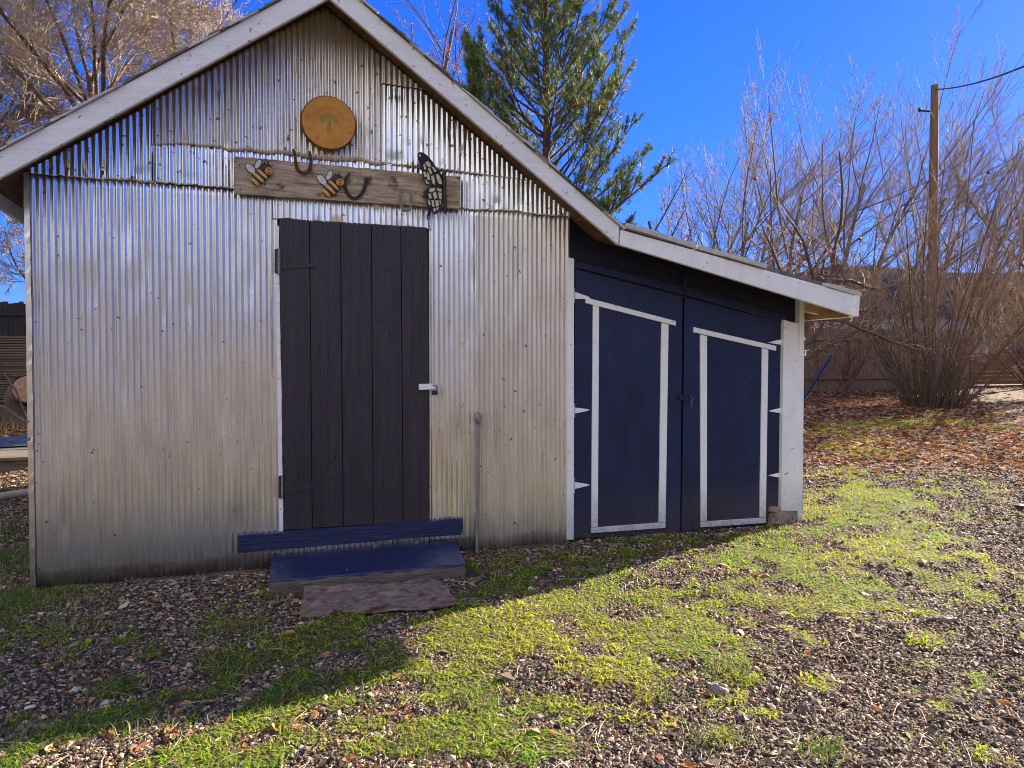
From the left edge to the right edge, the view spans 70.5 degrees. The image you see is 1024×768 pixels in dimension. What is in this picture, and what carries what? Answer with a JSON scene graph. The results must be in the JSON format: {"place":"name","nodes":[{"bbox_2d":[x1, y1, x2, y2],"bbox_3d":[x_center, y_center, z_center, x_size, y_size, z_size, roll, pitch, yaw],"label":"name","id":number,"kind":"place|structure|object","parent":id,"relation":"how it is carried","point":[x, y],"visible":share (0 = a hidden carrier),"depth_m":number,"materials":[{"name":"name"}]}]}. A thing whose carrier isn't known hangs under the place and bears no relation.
{"place":"outdoors","nodes":[
{"label":"outdoors","id":0,"kind":"place"},
{"bbox_2d":[0,371,1023,767],"bbox_3d":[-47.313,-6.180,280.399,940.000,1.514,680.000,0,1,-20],"label":"ground","id":1,"kind":"structure","parent":0,"point":[432,689],"depth_m":3.37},
{"bbox_2d":[0,212,24,294],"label":"bare tree","id":2,"kind":"object","parent":1,"relation":"on","point":[10,244],"visible":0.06,"depth_m":18.95,"materials":[{"name":"brown plant"}]},
{"bbox_2d":[0,301,26,386],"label":"dark fence","id":3,"kind":"object","parent":1,"relation":"on","point":[12,319],"visible":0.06,"depth_m":18.98,"materials":[{"name":"black wood"}]},
{"bbox_2d":[0,336,26,401],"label":"board stack","id":4,"kind":"object","parent":1,"relation":"on","point":[12,340],"visible":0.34,"depth_m":16.51,"materials":[{"name":"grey wood"}]},
{"bbox_2d":[0,402,26,426],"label":"old log","id":5,"kind":"object","parent":1,"relation":"on","point":[16,408],"visible":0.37,"depth_m":12.62,"materials":[{"name":"wood"}]},
{"bbox_2d":[4,375,26,406],"bbox_3d":[-8.878,0.187,13.179,0.516,0.710,1.558,-1,2,-39],"label":"cut log","id":6,"kind":"object","parent":5,"relation":"on","point":[20,383],"visible":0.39,"depth_m":12.56,"materials":[{"name":"brown wood"}]},
{"bbox_2d":[0,404,26,424],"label":"branch","id":7,"kind":"object","parent":1,"relation":"on","point":[8,409],"visible":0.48,"depth_m":10.52,"materials":[{"name":"grey plant"}]},
{"bbox_2d":[4,372,26,417],"bbox_3d":[-7.251,0.169,10.598,0.755,0.698,0.034,1,2,35],"label":"branch","id":8,"kind":"object","parent":7,"relation":"on","point":[11,383],"visible":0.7,"depth_m":10.59,"materials":[{"name":"brown plant"}]},
{"bbox_2d":[0,446,27,471],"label":"plank platform","id":9,"kind":"structure","parent":1,"relation":"on","point":[13,458],"depth_m":8.45,"materials":[{"name":"grey wood"}]},
{"bbox_2d":[0,433,27,446],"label":"crumpled tarp","id":10,"kind":"object","parent":9,"relation":"on","point":[20,440],"visible":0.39,"depth_m":9.55,"materials":[{"name":"blue plastic"}]},
{"bbox_2d":[0,413,27,433],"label":"dry grass","id":11,"kind":"structure","parent":1,"relation":"on","point":[12,425],"depth_m":12.29,"materials":[{"name":"beige plant"}]},
{"bbox_2d":[0,489,28,500],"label":"wooden pole","id":12,"kind":"object","parent":1,"relation":"on","point":[13,494],"visible":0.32,"depth_m":6.63,"materials":[{"name":"beige wood"}]},
{"bbox_2d":[24,704,34,709],"bbox_3d":[-1.829,1.231,2.756,0.045,0.023,0.027,0,1,-20],"label":"stone","id":13,"kind":"object","parent":1,"relation":"on","point":[30,706],"visible":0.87,"depth_m":2.75,"materials":[{"name":"white stone"}]},
{"bbox_2d":[0,0,99,146],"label":"bare tree","id":14,"kind":"object","parent":1,"relation":"on","point":[42,114],"visible":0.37,"depth_m":15.79,"materials":[{"name":"brown plant"}]},
{"bbox_2d":[0,0,229,140],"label":"bare tree","id":15,"kind":"object","parent":1,"relation":"on","point":[49,66],"visible":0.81,"depth_m":12.41,"materials":[{"name":"brown plant"}]},
{"bbox_2d":[81,0,263,87],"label":"bare tree","id":16,"kind":"object","parent":1,"relation":"on","point":[200,25],"visible":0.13,"depth_m":16.48,"materials":[{"name":"brown plant"}]},
{"bbox_2d":[269,540,465,595],"bbox_3d":[-0.874,1.144,4.528,1.230,0.155,0.580,0,1,-20],"label":"wooden step","id":17,"kind":"object","parent":1,"relation":"on","point":[298,572],"visible":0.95,"depth_m":4.40,"materials":[{"name":"blue paint"}]},
{"bbox_2d":[300,577,459,617],"bbox_3d":[-0.743,1.164,3.970,0.816,0.074,0.523,0,1,-20],"label":"door mat","id":18,"kind":"object","parent":1,"relation":"on","point":[419,594],"depth_m":3.94,"materials":[{"name":"fabric"}]},
{"bbox_2d":[0,500,860,767],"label":"long grass","id":19,"kind":"structure","parent":1,"relation":"on","point":[25,559],"depth_m":3.00,"materials":[{"name":"green plant"}]},
{"bbox_2d":[0,0,861,589],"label":"garden shed","id":20,"kind":"structure","parent":1,"relation":"on","point":[526,344],"depth_m":4.73,"materials":[{"name":"metal"}]},
{"bbox_2d":[300,96,355,150],"bbox_3d":[-1.171,-1.663,4.628,0.342,0.342,0.043,0,1,-20],"label":"wooden plaque","id":21,"kind":"object","parent":20,"relation":"attached to","point":[328,123],"visible":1,"depth_m":4.61,"materials":[{"name":"orange wood"}]},
{"bbox_2d":[234,157,459,208],"bbox_3d":[-1.031,-1.291,4.701,1.440,0.232,0.032,0,1,-20],"label":"weathered board","id":22,"kind":"object","parent":20,"relation":"attached to","point":[286,179],"visible":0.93,"depth_m":4.67,"materials":[{"name":"wood"}]},
{"bbox_2d":[245,159,272,184],"bbox_3d":[-1.563,-1.311,4.487,0.165,0.166,0.032,0,1,-9],"label":"wooden bee","id":23,"kind":"object","parent":22,"relation":"attached to","point":[259,176],"visible":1,"depth_m":4.48},
{"bbox_2d":[292,149,312,174],"bbox_3d":[-1.323,-1.400,4.575,0.124,0.155,0.009,0,1,-20],"label":"horseshoe","id":24,"kind":"object","parent":22,"relation":"attached to","point":[307,171],"visible":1,"depth_m":4.58,"materials":[{"name":"metal"}]},
{"bbox_2d":[316,170,343,196],"bbox_3d":[-1.159,-1.281,4.633,0.173,0.171,0.032,0,1,-9],"label":"wooden bee","id":25,"kind":"object","parent":22,"relation":"attached to","point":[330,188],"visible":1,"depth_m":4.63},
{"bbox_2d":[343,173,367,199],"bbox_3d":[-1.012,-1.276,4.690,0.157,0.173,0.009,0,1,-20],"label":"horseshoe","id":26,"kind":"object","parent":22,"relation":"attached to","point":[360,195],"visible":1,"depth_m":4.68,"materials":[{"name":"metal"}]},
{"bbox_2d":[399,190,412,211],"bbox_3d":[-0.703,-1.211,4.802,0.092,0.143,0.009,0,1,-20],"label":"horseshoe","id":27,"kind":"object","parent":22,"relation":"attached to","point":[410,205],"visible":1,"depth_m":4.80,"materials":[{"name":"metal"}]},
{"bbox_2d":[417,152,446,219],"bbox_3d":[-0.533,-1.311,4.828,0.213,0.438,0.029,-1,2,-28],"label":"metal butterfly","id":28,"kind":"object","parent":22,"relation":"attached to","point":[436,194],"visible":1,"depth_m":4.83},
{"bbox_2d":[274,218,436,529],"bbox_3d":[-1.005,-0.050,4.768,1.049,2.012,0.062,0,1,-20],"label":"door","id":29,"kind":"structure","parent":20,"relation":"in","point":[374,487],"depth_m":4.76,"materials":[{"name":"grey paint"}]},
{"bbox_2d":[574,269,682,538],"bbox_3d":[0.874,0.160,5.506,0.965,2.018,0.052,0,1,-20],"label":"door","id":30,"kind":"structure","parent":20,"relation":"in","point":[628,336],"depth_m":5.50,"materials":[{"name":"blue paint"}]},
{"bbox_2d":[678,297,780,531],"bbox_3d":[1.774,0.238,5.821,1.012,1.839,0.069,0,1,-20],"label":"double door","id":31,"kind":"structure","parent":20,"relation":"in","point":[730,397],"depth_m":5.81,"materials":[{"name":"blue paint"}]},
{"bbox_2d":[386,0,521,119],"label":"bare tree","id":32,"kind":"object","parent":1,"relation":"on","point":[445,64],"visible":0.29,"depth_m":20.77,"materials":[{"name":"brown plant"}]},
{"bbox_2d":[424,22,492,94],"bbox_3d":[-1.857,-4.836,20.904,2.725,10.267,3.149,1,1,21],"label":"bare tree","id":33,"kind":"object","parent":1,"relation":"on","point":[456,62],"visible":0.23,"depth_m":19.85,"materials":[{"name":"brown plant"}]},
{"bbox_2d":[460,36,492,110],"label":"pine tree","id":34,"kind":"object","parent":1,"relation":"on","point":[475,90],"visible":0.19,"depth_m":16.23,"materials":[{"name":"green plant"}]},
{"bbox_2d":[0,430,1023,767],"bbox_3d":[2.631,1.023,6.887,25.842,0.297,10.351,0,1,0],"label":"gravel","id":35,"kind":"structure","parent":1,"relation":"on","point":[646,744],"depth_m":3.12,"materials":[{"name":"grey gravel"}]},
{"bbox_2d":[0,476,1023,767],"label":"scattered leaves","id":36,"kind":"object","parent":35,"relation":"on","point":[352,756],"visible":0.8,"depth_m":3.05,"materials":[{"name":"brown plant"}]},
{"bbox_2d":[705,681,728,695],"bbox_3d":[0.820,1.224,2.895,0.092,0.068,0.068,0,1,-20],"label":"stone","id":37,"kind":"object","parent":35,"relation":"on","point":[717,687],"visible":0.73,"depth_m":2.87,"materials":[{"name":"white stone"}]},
{"bbox_2d":[796,702,813,712],"bbox_3d":[1.102,1.220,2.726,0.061,0.043,0.059,0,1,-20],"label":"stone","id":38,"kind":"object","parent":35,"relation":"on","point":[805,706],"visible":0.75,"depth_m":2.71,"materials":[{"name":"grey stone"}]},
{"bbox_2d":[0,411,1023,767],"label":"grass","id":39,"kind":"structure","parent":1,"relation":"on","point":[602,657],"depth_m":3.46,"materials":[{"name":"green plant"}]},
{"bbox_2d":[0,476,1023,767],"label":"dry stalks","id":40,"kind":"object","parent":1,"relation":"on","point":[596,648],"visible":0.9,"depth_m":3.11,"materials":[{"name":"beige plant"}]},
{"bbox_2d":[0,385,1023,489],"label":"leaf litter","id":41,"kind":"object","parent":1,"relation":"on","point":[945,456],"visible":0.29,"depth_m":11.68,"materials":[{"name":"brown plant"}]},
{"bbox_2d":[769,84,1023,409],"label":"bare shrub","id":42,"kind":"object","parent":41,"relation":"on","point":[921,398],"visible":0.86,"depth_m":16.09,"materials":[{"name":"brown plant"}]},
{"bbox_2d":[457,0,678,224],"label":"pine tree","id":43,"kind":"object","parent":1,"relation":"on","point":[576,93],"visible":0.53,"depth_m":17.03,"materials":[{"name":"green plant"}]},
{"bbox_2d":[615,162,699,242],"bbox_3d":[4.940,-3.469,24.520,3.151,7.118,3.478,0,1,-20],"label":"bare tree","id":44,"kind":"object","parent":1,"relation":"on","point":[662,217],"visible":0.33,"depth_m":23.70,"materials":[{"name":"brown plant"}]},
{"bbox_2d":[657,53,836,266],"bbox_3d":[9.732,-5.783,28.735,7.374,11.352,7.466,0,1,-20],"label":"bare tree","id":45,"kind":"object","parent":1,"relation":"on","point":[742,251],"visible":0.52,"depth_m":27.79,"materials":[{"name":"brown plant"}]},
{"bbox_2d":[656,67,850,283],"bbox_3d":[9.365,-6.258,29.399,8.101,12.129,7.121,1,2,26],"label":"bare tree","id":46,"kind":"object","parent":1,"relation":"on","point":[715,197],"visible":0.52,"depth_m":28.75,"materials":[{"name":"brown plant"}]},
{"bbox_2d":[728,77,891,275],"bbox_3d":[13.026,-6.675,31.638,6.660,12.689,8.424,1,1,23],"label":"bare tree","id":47,"kind":"object","parent":1,"relation":"on","point":[791,201],"visible":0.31,"depth_m":30.68,"materials":[{"name":"brown plant"}]},
{"bbox_2d":[679,107,941,286],"bbox_3d":[10.724,-5.534,26.872,7.915,11.005,8.475,0,1,-3],"label":"bare tree","id":48,"kind":"object","parent":1,"relation":"on","point":[868,200],"visible":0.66,"depth_m":25.90,"materials":[{"name":"brown plant"}]},
{"bbox_2d":[732,126,944,362],"bbox_3d":[6.471,-1.867,13.983,4.671,5.174,2.555,0,1,-20],"label":"bare tree","id":49,"kind":"object","parent":1,"relation":"on","point":[834,274],"visible":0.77,"depth_m":14.16,"materials":[{"name":"brown plant"}]},
{"bbox_2d":[804,324,883,397],"bbox_3d":[8.649,-0.788,19.712,3.246,2.305,3.109,-1,2,-44],"label":"bare shrub","id":50,"kind":"object","parent":1,"relation":"on","point":[848,364],"visible":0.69,"depth_m":19.16,"materials":[{"name":"brown plant"}]},
{"bbox_2d":[698,27,1008,328],"bbox_3d":[12.022,-6.353,27.515,10.923,12.701,8.571,0,1,-20],"label":"bare tree","id":51,"kind":"object","parent":1,"relation":"on","point":[822,205],"visible":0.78,"depth_m":25.47,"materials":[{"name":"brown plant"}]},
{"bbox_2d":[804,327,968,390],"bbox_3d":[9.740,-0.699,21.439,9.137,1.976,0.164,0,1,-13],"label":"plank fence","id":52,"kind":"object","parent":1,"relation":"on","point":[876,380],"visible":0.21,"depth_m":21.65,"materials":[{"name":"brown wood"}]},
{"bbox_2d":[761,0,1023,326],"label":"bare tree","id":53,"kind":"object","parent":1,"relation":"on","point":[906,206],"visible":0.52,"depth_m":27.63,"materials":[{"name":"brown plant"}]},
{"bbox_2d":[810,319,1017,358],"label":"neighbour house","id":54,"kind":"structure","parent":1,"relation":"on","point":[846,325],"depth_m":53.51,"materials":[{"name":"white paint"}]},
{"bbox_2d":[804,54,1023,399],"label":"guy wire","id":55,"kind":"object","parent":1,"relation":"attached to","point":[818,375],"visible":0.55,"depth_m":16.39,"materials":[{"name":"metal"}]},
{"bbox_2d":[829,43,1022,329],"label":"bare tree","id":56,"kind":"object","parent":1,"relation":"on","point":[916,148],"visible":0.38,"depth_m":29.41,"materials":[{"name":"brown plant"}]},
{"bbox_2d":[918,84,938,389],"bbox_3d":[12.547,-4.250,21.947,0.636,9.462,0.292,0,1,12],"label":"utility pole","id":57,"kind":"object","parent":1,"relation":"on","point":[934,138],"visible":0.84,"depth_m":21.79,"materials":[{"name":"brown wood"}]},
{"bbox_2d":[935,65,1023,89],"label":"service cable","id":58,"kind":"object","parent":57,"relation":"attached to","point":[983,80],"visible":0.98,"depth_m":17.10,"materials":[{"name":"black plastic"}]},
{"bbox_2d":[845,35,1023,328],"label":"bare tree","id":59,"kind":"object","parent":1,"relation":"on","point":[943,213],"visible":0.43,"depth_m":25.67,"materials":[{"name":"brown plant"}]},
{"bbox_2d":[933,614,956,622],"bbox_3d":[2.215,1.202,3.709,0.123,0.046,0.070,0,1,-20],"label":"stone","id":60,"kind":"object","parent":1,"relation":"on","point":[945,618],"visible":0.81,"depth_m":3.69,"materials":[{"name":"white stone"}]},
{"bbox_2d":[925,103,1023,337],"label":"bare tree","id":61,"kind":"object","parent":1,"relation":"on","point":[970,208],"visible":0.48,"depth_m":26.10,"materials":[{"name":"brown plant"}]},
{"bbox_2d":[932,217,1023,385],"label":"bare shrub","id":62,"kind":"object","parent":1,"relation":"on","point":[1015,373],"visible":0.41,"depth_m":18.57,"materials":[{"name":"brown plant"}]},
{"bbox_2d":[944,66,1023,375],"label":"bare tree","id":63,"kind":"object","parent":1,"relation":"on","point":[1019,111],"visible":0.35,"depth_m":30.46,"materials":[{"name":"brown plant"}]},
{"bbox_2d":[953,139,1023,353],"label":"bare tree","id":64,"kind":"object","parent":1,"relation":"on","point":[998,250],"visible":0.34,"depth_m":26.81,"materials":[{"name":"brown plant"}]},
{"bbox_2d":[968,354,1023,384],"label":"board fence","id":65,"kind":"object","parent":1,"relation":"on","point":[990,374],"visible":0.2,"depth_m":24.24,"materials":[{"name":"brown wood"}]},
{"bbox_2d":[0,0,1023,303],"label":"sky","id":66,"kind":"structure","parent":0,"point":[688,79],"materials":[{"name":"blue"}]},
{"bbox_2d":[797,265,1023,362],"bbox_3d":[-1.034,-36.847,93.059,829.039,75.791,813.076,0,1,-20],"label":"hills","id":67,"kind":"structure","parent":0,"point":[887,282],"depth_m":330.36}
]}

